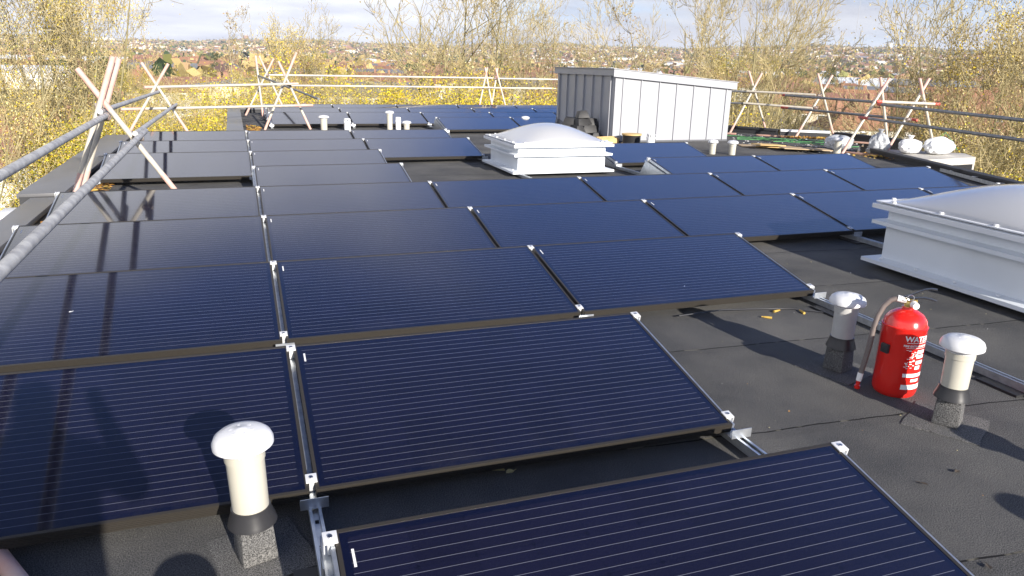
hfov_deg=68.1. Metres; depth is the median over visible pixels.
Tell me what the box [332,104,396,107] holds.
solar panel
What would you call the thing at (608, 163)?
wind plate
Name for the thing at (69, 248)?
solar panel
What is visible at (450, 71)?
house
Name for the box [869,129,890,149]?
rubbish sack
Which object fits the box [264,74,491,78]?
scaffold rail
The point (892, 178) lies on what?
solar panel
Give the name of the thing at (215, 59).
evergreen tree
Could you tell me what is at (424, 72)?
house
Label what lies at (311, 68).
poplar tree
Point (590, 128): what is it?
rubber foot block
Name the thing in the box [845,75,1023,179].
scrub tree
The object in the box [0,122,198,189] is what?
autumn tree
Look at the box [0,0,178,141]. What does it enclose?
poplar tree
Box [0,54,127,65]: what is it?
warehouse
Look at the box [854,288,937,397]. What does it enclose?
fire extinguisher
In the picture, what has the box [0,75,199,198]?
scrub tree
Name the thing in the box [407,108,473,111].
solar panel
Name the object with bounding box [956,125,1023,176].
scrub tree
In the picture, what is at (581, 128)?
rubber foot block
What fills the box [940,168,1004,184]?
cable tray
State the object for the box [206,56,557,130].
yellow tree
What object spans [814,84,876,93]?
house
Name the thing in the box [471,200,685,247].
solar panel
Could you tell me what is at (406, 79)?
house
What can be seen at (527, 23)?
bare tree
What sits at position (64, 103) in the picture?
house
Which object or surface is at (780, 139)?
green hose
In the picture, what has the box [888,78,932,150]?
scaffold trestle
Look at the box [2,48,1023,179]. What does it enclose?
ground
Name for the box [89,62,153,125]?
evergreen tree
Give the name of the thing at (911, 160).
parapet
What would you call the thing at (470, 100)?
yellow tree
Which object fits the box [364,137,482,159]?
solar panel
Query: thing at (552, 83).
house
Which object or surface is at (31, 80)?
poplar tree
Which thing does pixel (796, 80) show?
house
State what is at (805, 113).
scrub tree
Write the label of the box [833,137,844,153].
vent pipe
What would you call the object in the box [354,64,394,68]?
house
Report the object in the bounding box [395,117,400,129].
vent outlet
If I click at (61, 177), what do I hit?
parapet
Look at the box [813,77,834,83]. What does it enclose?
warehouse
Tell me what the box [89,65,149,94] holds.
house
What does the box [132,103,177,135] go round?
scaffold rail
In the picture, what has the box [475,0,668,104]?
bare tree
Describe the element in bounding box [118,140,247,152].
solar panel
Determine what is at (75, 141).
autumn tree
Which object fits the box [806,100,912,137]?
house
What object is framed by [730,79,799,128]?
scrub tree
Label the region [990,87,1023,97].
house
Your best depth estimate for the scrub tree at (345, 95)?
39.00 m
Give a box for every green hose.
[727,135,821,140]
[737,137,823,142]
[740,139,791,141]
[790,142,858,146]
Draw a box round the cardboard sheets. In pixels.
[738,143,832,150]
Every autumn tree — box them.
[0,106,216,207]
[0,109,167,210]
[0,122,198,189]
[0,125,155,208]
[88,68,180,127]
[144,78,203,129]
[164,88,213,128]
[178,95,248,130]
[227,67,276,101]
[227,74,273,104]
[271,88,308,103]
[273,70,349,102]
[305,81,361,103]
[328,77,380,103]
[501,75,528,98]
[689,47,821,126]
[1002,167,1023,181]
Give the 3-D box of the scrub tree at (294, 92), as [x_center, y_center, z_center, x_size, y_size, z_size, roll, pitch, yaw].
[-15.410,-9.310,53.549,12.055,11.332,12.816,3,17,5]
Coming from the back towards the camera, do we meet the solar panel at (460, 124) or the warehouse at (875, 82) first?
the warehouse at (875, 82)
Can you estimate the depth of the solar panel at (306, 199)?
7.17 m
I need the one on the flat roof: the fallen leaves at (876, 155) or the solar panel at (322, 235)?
the fallen leaves at (876, 155)
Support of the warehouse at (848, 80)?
on the ground
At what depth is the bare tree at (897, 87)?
26.39 m
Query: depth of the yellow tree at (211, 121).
25.72 m
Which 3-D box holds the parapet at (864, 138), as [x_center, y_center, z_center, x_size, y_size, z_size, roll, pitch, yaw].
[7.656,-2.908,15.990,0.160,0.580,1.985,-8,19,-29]
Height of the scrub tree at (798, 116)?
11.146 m
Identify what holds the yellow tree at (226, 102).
on the ground
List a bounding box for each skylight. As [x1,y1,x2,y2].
[482,123,613,175]
[861,184,1023,312]
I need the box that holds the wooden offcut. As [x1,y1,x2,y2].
[596,136,618,142]
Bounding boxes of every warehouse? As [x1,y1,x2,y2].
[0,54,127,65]
[0,65,70,88]
[127,62,197,72]
[187,78,275,116]
[568,66,662,73]
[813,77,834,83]
[835,77,852,83]
[843,86,927,98]
[851,78,871,85]
[869,78,892,86]
[889,79,981,90]
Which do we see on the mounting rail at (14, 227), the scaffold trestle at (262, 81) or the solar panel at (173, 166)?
the solar panel at (173, 166)
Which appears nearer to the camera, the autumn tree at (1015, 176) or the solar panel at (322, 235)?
the solar panel at (322, 235)
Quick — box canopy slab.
[865,148,975,169]
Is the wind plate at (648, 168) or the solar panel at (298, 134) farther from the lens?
the solar panel at (298, 134)
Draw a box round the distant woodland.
[0,33,1023,89]
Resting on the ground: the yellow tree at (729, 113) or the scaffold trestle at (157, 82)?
the yellow tree at (729, 113)
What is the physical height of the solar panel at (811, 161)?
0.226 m
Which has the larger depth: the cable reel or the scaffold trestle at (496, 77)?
the scaffold trestle at (496, 77)
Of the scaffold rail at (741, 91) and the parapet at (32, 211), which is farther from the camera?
the scaffold rail at (741, 91)
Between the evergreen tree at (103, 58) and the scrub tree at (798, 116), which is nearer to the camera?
the scrub tree at (798, 116)
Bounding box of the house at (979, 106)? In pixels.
[881,95,991,150]
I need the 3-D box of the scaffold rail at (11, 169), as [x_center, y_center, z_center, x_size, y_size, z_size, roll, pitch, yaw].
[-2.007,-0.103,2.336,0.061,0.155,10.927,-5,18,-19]
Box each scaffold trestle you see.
[72,55,176,191]
[126,62,188,134]
[245,56,281,116]
[264,52,310,129]
[479,67,505,104]
[729,71,765,132]
[795,73,833,137]
[841,77,890,152]
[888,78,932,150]
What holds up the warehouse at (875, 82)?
on the ground
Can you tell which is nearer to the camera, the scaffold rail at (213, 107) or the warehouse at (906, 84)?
the scaffold rail at (213, 107)
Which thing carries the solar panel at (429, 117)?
attached to the mounting rail at (439, 123)
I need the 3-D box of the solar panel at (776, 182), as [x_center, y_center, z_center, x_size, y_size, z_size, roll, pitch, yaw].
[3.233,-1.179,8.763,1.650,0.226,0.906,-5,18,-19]
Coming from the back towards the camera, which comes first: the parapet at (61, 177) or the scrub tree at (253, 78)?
the scrub tree at (253, 78)
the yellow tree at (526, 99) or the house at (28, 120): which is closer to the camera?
the yellow tree at (526, 99)
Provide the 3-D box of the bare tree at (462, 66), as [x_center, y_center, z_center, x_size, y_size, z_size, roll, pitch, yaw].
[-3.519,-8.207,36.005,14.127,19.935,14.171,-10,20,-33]
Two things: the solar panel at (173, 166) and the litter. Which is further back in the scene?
the litter
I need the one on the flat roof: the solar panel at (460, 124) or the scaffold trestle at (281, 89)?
the scaffold trestle at (281, 89)
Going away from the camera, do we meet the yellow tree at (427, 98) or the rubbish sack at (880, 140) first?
the rubbish sack at (880, 140)
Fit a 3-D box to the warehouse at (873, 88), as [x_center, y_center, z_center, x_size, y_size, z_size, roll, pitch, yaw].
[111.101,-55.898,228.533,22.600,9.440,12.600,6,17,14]
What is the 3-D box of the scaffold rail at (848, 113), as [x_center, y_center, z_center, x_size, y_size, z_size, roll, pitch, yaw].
[6.672,-3.527,15.277,0.051,0.061,3.417,-6,18,-24]
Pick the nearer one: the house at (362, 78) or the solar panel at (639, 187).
the solar panel at (639, 187)
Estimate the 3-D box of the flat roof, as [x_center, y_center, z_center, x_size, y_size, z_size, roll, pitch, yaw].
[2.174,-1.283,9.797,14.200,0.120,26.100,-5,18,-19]
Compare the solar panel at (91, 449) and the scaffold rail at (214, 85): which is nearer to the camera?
the solar panel at (91, 449)
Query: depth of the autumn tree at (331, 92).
90.05 m
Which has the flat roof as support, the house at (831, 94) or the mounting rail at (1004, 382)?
the mounting rail at (1004, 382)
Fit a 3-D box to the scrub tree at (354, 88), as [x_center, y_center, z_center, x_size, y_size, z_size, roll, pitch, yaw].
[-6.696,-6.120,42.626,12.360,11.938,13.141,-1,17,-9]
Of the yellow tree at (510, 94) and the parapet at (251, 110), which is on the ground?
the yellow tree at (510, 94)
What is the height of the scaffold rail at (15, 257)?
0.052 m
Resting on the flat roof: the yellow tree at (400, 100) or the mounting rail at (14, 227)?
the mounting rail at (14, 227)
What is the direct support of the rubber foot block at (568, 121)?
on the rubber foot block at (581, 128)
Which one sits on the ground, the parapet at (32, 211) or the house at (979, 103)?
the house at (979, 103)
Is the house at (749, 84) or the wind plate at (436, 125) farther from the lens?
the house at (749, 84)
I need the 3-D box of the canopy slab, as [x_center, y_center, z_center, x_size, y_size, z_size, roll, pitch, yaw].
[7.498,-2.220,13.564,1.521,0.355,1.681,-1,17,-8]
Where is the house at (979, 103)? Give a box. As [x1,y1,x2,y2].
[948,91,1023,139]
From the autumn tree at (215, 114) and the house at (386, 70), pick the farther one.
the house at (386, 70)
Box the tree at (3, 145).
[0,132,124,207]
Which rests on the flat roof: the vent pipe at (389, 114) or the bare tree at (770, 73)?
the vent pipe at (389, 114)
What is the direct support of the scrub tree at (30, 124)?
on the ground
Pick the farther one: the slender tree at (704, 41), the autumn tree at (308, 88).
the autumn tree at (308, 88)
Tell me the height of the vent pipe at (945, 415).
0.410 m
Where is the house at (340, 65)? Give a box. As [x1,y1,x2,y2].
[315,61,347,70]
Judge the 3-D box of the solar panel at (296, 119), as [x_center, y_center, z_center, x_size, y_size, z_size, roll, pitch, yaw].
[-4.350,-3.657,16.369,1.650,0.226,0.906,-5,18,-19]
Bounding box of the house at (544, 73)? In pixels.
[524,69,557,80]
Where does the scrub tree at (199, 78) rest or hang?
on the ground
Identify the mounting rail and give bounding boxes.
[0,131,132,258]
[245,130,339,575]
[260,104,275,128]
[349,130,973,575]
[395,104,449,133]
[444,129,1023,397]
[604,155,883,247]
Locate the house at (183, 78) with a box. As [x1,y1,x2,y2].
[122,71,240,117]
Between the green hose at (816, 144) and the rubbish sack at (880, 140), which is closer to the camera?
the rubbish sack at (880, 140)
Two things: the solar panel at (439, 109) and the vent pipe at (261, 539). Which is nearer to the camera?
the vent pipe at (261, 539)
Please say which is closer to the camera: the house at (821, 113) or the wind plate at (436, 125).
the wind plate at (436, 125)
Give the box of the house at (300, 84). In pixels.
[286,68,312,99]
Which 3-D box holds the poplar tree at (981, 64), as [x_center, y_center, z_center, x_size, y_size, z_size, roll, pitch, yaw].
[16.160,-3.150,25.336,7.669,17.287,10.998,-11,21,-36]
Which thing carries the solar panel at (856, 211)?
attached to the mounting rail at (855, 238)
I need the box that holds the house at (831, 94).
[780,87,900,126]
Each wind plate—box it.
[433,120,442,128]
[605,158,614,167]
[639,161,663,174]
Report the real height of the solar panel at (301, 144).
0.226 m
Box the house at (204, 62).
[191,59,219,65]
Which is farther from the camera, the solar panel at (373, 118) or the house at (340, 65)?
the house at (340, 65)
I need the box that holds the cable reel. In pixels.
[621,133,641,142]
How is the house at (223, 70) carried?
on the ground
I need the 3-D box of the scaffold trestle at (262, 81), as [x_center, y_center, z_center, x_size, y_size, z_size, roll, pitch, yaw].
[-6.212,-5.049,18.930,0.614,1.456,0.817,11,19,29]
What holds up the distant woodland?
on the ground
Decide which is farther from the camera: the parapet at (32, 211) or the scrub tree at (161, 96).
the scrub tree at (161, 96)
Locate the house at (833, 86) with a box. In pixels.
[813,82,843,88]
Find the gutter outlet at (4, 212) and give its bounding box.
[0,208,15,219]
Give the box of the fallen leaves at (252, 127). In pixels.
[245,125,260,130]
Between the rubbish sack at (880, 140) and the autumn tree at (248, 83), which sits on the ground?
the autumn tree at (248, 83)
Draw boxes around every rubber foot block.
[562,116,575,125]
[570,125,585,132]
[573,118,591,125]
[575,110,589,117]
[583,125,597,132]
[589,118,598,125]
[590,132,600,136]
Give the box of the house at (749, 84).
[731,77,792,100]
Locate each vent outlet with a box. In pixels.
[344,118,350,129]
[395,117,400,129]
[646,133,655,142]
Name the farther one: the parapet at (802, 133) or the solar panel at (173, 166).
the parapet at (802, 133)
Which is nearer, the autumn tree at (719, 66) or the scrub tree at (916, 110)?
the scrub tree at (916, 110)
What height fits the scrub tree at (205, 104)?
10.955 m
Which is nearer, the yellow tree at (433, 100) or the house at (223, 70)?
the yellow tree at (433, 100)
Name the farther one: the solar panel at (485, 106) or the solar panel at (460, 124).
the solar panel at (485, 106)
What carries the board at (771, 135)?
on the flat roof
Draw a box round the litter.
[732,135,863,152]
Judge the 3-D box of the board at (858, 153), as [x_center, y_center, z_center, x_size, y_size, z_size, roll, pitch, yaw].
[6.269,-2.419,13.637,0.100,0.030,0.600,-13,22,-39]
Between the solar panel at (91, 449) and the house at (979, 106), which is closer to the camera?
the solar panel at (91, 449)
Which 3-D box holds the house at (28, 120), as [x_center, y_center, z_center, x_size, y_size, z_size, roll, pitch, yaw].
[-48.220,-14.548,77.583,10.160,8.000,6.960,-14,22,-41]
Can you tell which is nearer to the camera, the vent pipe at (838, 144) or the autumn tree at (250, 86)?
the vent pipe at (838, 144)
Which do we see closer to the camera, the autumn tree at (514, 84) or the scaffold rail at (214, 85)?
the scaffold rail at (214, 85)
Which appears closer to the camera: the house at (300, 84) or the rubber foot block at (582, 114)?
the rubber foot block at (582, 114)
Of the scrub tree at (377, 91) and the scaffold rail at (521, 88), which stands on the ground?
the scrub tree at (377, 91)
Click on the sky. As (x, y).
(180, 22)
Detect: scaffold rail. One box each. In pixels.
[0,111,109,181]
[0,128,147,282]
[0,549,28,575]
[97,90,160,113]
[120,104,312,110]
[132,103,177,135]
[143,82,298,88]
[258,75,319,99]
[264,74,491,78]
[277,85,492,87]
[490,87,555,88]
[492,78,557,79]
[732,90,748,92]
[743,102,811,108]
[747,90,815,95]
[780,106,917,121]
[782,94,876,103]
[858,116,1023,141]
[876,100,939,105]
[877,103,1023,121]
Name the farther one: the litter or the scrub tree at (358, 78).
the scrub tree at (358, 78)
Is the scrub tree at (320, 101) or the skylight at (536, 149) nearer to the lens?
the skylight at (536, 149)
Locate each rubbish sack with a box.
[824,134,853,149]
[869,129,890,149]
[898,135,921,153]
[923,137,955,154]
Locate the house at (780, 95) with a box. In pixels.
[769,80,862,108]
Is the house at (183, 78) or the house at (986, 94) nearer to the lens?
the house at (183, 78)
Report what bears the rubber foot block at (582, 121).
on the rubber foot block at (581, 128)
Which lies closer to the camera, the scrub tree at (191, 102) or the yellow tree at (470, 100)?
the yellow tree at (470, 100)
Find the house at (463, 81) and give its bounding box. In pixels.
[447,72,508,97]
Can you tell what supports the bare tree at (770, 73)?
on the ground
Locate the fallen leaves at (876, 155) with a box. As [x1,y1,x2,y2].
[848,151,893,159]
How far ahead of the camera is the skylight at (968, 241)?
5.25 m
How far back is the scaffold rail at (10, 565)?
2.19 m
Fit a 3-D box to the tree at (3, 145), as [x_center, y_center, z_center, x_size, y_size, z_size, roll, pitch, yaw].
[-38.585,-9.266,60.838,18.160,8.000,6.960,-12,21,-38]
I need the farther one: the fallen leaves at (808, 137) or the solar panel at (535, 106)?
the solar panel at (535, 106)
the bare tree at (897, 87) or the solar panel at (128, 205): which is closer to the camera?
the solar panel at (128, 205)
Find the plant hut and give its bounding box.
[554,67,738,141]
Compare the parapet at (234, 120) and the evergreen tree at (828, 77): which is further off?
the evergreen tree at (828, 77)
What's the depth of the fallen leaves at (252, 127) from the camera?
15.36 m
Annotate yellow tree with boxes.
[27,84,226,168]
[59,92,226,133]
[175,48,512,130]
[186,101,236,130]
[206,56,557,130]
[274,66,555,104]
[307,53,557,104]
[322,65,446,104]
[412,85,556,104]
[440,70,516,104]
[450,73,539,104]
[470,84,550,104]
[487,83,782,127]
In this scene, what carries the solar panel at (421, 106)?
attached to the mounting rail at (439, 123)
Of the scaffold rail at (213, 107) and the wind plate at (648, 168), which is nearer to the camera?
the wind plate at (648, 168)
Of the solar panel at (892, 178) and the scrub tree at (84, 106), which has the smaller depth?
the solar panel at (892, 178)
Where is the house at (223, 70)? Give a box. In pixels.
[213,62,242,76]
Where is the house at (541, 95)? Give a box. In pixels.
[524,89,555,104]
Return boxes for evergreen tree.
[66,53,129,116]
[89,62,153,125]
[210,52,219,67]
[815,66,845,92]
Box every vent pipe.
[206,421,316,575]
[318,115,328,129]
[385,111,393,129]
[402,121,410,129]
[708,139,717,153]
[728,140,738,154]
[794,291,872,385]
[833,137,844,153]
[901,333,989,445]
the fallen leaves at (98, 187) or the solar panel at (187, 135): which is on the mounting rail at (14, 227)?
the solar panel at (187, 135)
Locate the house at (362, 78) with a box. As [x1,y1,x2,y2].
[344,68,375,81]
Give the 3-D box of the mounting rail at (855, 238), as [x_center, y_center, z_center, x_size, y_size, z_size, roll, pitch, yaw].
[2.173,-1.322,9.229,0.180,0.282,6.300,-5,18,-19]
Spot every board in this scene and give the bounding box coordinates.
[756,134,793,137]
[824,139,868,143]
[845,151,873,155]
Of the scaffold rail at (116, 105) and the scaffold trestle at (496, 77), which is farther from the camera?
the scaffold trestle at (496, 77)
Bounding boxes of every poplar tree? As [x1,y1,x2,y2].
[0,0,164,189]
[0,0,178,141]
[228,0,355,104]
[846,0,1023,181]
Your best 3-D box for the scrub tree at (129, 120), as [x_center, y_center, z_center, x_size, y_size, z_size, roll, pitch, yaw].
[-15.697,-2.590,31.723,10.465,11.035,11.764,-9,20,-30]
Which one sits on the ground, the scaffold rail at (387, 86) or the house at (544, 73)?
the house at (544, 73)
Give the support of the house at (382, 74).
on the ground
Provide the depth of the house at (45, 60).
312.07 m
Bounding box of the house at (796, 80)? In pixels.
[784,75,810,82]
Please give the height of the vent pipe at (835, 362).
0.410 m
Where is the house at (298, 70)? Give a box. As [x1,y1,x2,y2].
[260,65,321,91]
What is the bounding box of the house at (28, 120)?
[0,106,71,132]
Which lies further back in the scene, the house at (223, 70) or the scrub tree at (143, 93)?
the house at (223, 70)
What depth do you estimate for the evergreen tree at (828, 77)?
164.70 m
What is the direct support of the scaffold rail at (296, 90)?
attached to the scaffold trestle at (262, 81)
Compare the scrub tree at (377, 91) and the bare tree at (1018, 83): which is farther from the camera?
the scrub tree at (377, 91)
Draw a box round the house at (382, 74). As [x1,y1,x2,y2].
[373,70,445,98]
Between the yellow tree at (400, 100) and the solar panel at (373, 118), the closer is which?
the solar panel at (373, 118)
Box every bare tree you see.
[275,0,556,104]
[381,0,602,104]
[460,0,608,103]
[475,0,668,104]
[598,0,865,129]
[675,0,852,133]
[779,0,1023,179]
[853,0,1023,179]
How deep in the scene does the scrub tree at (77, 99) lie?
22.35 m
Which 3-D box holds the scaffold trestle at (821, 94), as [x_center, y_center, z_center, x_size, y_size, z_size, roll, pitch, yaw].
[6.724,-3.982,16.568,1.057,1.388,0.107,-5,18,-19]
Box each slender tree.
[198,3,260,129]
[587,0,677,71]
[656,0,732,79]
[887,18,936,138]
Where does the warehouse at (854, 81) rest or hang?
on the ground
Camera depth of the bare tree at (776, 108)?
32.55 m
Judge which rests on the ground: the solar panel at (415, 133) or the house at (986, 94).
the house at (986, 94)
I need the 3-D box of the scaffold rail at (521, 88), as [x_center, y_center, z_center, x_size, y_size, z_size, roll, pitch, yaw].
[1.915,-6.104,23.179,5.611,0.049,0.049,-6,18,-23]
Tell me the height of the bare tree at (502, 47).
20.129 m
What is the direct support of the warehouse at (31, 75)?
on the ground
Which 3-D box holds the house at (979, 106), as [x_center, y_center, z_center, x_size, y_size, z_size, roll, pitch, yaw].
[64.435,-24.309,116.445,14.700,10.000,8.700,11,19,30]
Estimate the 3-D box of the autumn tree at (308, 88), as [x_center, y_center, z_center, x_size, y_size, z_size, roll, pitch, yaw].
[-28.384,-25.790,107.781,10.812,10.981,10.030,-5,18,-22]
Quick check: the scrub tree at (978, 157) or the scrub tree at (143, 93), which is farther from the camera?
the scrub tree at (143, 93)
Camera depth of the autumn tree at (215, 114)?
79.99 m
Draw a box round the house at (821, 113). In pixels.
[782,91,848,129]
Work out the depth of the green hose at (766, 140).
15.67 m
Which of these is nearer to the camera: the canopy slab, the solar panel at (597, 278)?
the solar panel at (597, 278)
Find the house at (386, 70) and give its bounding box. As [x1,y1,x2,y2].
[355,67,406,72]
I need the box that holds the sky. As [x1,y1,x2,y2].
[0,0,1023,49]
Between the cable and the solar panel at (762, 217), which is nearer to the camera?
the cable
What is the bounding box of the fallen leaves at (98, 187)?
[40,176,114,222]
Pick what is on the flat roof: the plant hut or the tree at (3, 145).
the plant hut
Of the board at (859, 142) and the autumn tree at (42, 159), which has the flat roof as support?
the board at (859, 142)
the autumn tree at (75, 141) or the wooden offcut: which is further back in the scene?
the autumn tree at (75, 141)
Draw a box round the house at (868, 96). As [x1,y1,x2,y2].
[843,93,934,108]
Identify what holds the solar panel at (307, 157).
attached to the mounting rail at (324, 542)
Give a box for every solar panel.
[0,215,267,276]
[0,261,281,372]
[0,346,309,548]
[48,186,259,223]
[100,151,251,182]
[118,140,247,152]
[144,131,245,140]
[247,130,352,139]
[249,139,366,150]
[251,149,385,165]
[254,163,410,185]
[259,181,444,214]
[264,104,331,107]
[265,207,496,260]
[267,108,339,113]
[270,112,351,125]
[275,246,580,344]
[293,313,731,497]
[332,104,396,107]
[335,443,971,575]
[339,108,408,111]
[348,112,428,125]
[351,129,450,138]
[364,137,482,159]
[396,104,457,107]
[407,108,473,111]
[421,112,492,124]
[431,177,603,207]
[437,117,519,131]
[457,105,515,107]
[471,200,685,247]
[472,108,535,111]
[490,112,555,116]
[511,117,562,125]
[514,105,556,107]
[532,233,813,315]
[533,108,556,111]
[580,173,741,200]
[605,142,706,165]
[645,193,852,241]
[651,155,778,173]
[711,169,861,194]
[755,153,875,170]
[794,188,931,233]
[827,166,969,189]
[923,185,987,194]
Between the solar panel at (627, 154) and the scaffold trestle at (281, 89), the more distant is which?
the scaffold trestle at (281, 89)
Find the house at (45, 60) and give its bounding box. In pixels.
[16,58,86,70]
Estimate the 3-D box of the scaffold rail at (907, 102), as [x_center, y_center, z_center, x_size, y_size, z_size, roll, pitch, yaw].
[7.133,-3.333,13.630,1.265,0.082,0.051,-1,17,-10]
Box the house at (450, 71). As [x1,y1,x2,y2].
[424,68,487,73]
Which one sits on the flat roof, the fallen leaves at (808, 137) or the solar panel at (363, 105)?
the fallen leaves at (808, 137)
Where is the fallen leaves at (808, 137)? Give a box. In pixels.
[780,135,826,139]
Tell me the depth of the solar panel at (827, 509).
2.12 m
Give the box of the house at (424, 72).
[409,71,442,73]
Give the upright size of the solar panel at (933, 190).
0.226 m
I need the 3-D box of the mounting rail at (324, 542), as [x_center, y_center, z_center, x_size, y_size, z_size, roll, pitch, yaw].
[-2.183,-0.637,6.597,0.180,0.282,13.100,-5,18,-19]
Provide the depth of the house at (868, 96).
120.90 m
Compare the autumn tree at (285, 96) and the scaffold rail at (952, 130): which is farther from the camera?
the autumn tree at (285, 96)
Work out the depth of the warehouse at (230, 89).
153.85 m
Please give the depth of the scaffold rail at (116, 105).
8.69 m
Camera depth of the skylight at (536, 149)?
10.25 m
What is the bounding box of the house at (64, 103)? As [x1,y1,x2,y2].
[33,95,91,114]
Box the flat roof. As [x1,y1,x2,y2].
[8,113,1023,575]
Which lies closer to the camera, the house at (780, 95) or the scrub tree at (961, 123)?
the scrub tree at (961, 123)
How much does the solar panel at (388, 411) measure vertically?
0.226 m
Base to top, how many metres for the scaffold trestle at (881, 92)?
1.366 m
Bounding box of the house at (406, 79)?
[398,75,440,96]
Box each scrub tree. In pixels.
[0,0,235,208]
[0,74,219,206]
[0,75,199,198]
[0,83,88,180]
[0,89,200,205]
[1,77,197,171]
[14,75,161,175]
[23,97,218,186]
[92,64,171,129]
[131,62,181,130]
[140,76,225,129]
[171,72,275,128]
[179,79,258,130]
[183,63,325,129]
[198,42,339,128]
[211,73,347,114]
[233,88,352,103]
[286,43,470,104]
[293,72,453,104]
[294,73,413,103]
[304,80,382,103]
[320,65,425,103]
[729,95,835,129]
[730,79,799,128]
[758,89,838,134]
[826,79,1023,180]
[836,60,1022,173]
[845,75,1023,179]
[915,89,1023,178]
[917,111,1022,173]
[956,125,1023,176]
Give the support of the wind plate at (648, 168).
attached to the mounting rail at (855, 238)
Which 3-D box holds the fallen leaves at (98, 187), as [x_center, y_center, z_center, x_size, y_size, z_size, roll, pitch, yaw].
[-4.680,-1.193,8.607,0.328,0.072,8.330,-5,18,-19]
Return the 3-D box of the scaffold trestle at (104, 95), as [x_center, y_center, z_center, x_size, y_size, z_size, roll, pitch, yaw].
[-3.638,-1.415,7.084,1.099,1.455,0.214,-5,18,-19]
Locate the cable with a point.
(750, 309)
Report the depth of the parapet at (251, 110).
19.82 m
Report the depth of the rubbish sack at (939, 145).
13.28 m
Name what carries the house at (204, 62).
on the ground
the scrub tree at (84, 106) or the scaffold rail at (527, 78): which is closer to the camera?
the scaffold rail at (527, 78)
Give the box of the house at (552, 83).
[546,77,557,89]
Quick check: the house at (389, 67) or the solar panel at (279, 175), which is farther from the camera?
the house at (389, 67)
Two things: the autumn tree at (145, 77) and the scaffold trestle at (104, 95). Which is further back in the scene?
the autumn tree at (145, 77)
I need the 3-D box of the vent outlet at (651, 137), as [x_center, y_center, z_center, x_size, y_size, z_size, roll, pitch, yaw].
[2.563,-2.731,13.994,0.170,0.250,0.170,-5,18,-19]
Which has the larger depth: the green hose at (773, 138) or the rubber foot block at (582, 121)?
the green hose at (773, 138)
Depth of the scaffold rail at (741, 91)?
17.35 m
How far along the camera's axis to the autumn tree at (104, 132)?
25.04 m
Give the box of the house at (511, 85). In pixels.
[469,73,538,103]
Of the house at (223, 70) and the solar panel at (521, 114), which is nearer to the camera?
the solar panel at (521, 114)
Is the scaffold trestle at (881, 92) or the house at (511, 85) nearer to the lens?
the scaffold trestle at (881, 92)
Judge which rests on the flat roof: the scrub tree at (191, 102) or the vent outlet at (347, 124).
the vent outlet at (347, 124)
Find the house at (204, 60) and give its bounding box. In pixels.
[181,58,225,63]
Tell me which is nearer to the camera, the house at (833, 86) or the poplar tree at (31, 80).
the poplar tree at (31, 80)
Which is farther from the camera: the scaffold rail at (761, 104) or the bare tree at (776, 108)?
the bare tree at (776, 108)
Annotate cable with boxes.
[679,308,822,315]
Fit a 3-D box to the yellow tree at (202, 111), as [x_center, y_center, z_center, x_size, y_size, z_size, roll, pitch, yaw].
[-10.332,-1.951,29.176,11.973,11.548,12.368,-1,17,-9]
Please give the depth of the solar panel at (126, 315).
3.95 m
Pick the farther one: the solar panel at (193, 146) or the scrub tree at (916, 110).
the scrub tree at (916, 110)
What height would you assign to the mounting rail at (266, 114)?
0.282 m
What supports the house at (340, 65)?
on the ground
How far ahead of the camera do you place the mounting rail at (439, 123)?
16.02 m
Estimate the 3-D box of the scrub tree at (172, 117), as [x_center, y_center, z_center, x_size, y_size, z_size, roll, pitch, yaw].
[-16.351,-4.049,36.822,10.272,10.860,9.661,6,17,15]
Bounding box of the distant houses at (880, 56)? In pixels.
[0,36,1023,78]
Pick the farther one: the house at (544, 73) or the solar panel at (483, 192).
the house at (544, 73)
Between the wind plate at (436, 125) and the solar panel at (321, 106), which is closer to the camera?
the wind plate at (436, 125)
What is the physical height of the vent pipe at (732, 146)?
0.251 m
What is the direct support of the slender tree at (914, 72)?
on the ground
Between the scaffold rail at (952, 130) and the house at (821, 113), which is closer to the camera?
the scaffold rail at (952, 130)
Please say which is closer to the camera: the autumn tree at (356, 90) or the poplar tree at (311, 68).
the poplar tree at (311, 68)
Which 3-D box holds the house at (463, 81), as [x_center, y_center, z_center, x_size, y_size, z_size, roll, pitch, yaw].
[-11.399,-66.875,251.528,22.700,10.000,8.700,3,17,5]
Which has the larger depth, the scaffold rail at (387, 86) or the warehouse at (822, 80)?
the warehouse at (822, 80)
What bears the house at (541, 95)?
on the ground
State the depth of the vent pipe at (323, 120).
15.53 m
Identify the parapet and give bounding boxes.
[0,197,54,255]
[16,135,129,204]
[226,108,243,130]
[240,108,261,112]
[727,125,778,134]
[779,129,829,136]
[834,132,923,152]
[870,148,1023,183]
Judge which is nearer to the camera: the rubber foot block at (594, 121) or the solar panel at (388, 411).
the solar panel at (388, 411)
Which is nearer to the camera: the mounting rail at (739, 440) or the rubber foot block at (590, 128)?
the mounting rail at (739, 440)
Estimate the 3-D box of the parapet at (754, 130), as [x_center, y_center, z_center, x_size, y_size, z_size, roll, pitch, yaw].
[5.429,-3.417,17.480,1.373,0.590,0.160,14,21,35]
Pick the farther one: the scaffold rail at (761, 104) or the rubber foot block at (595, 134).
the scaffold rail at (761, 104)
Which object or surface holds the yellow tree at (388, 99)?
on the ground
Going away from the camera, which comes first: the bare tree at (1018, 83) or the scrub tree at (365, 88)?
the bare tree at (1018, 83)
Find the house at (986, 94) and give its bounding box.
[926,86,991,103]

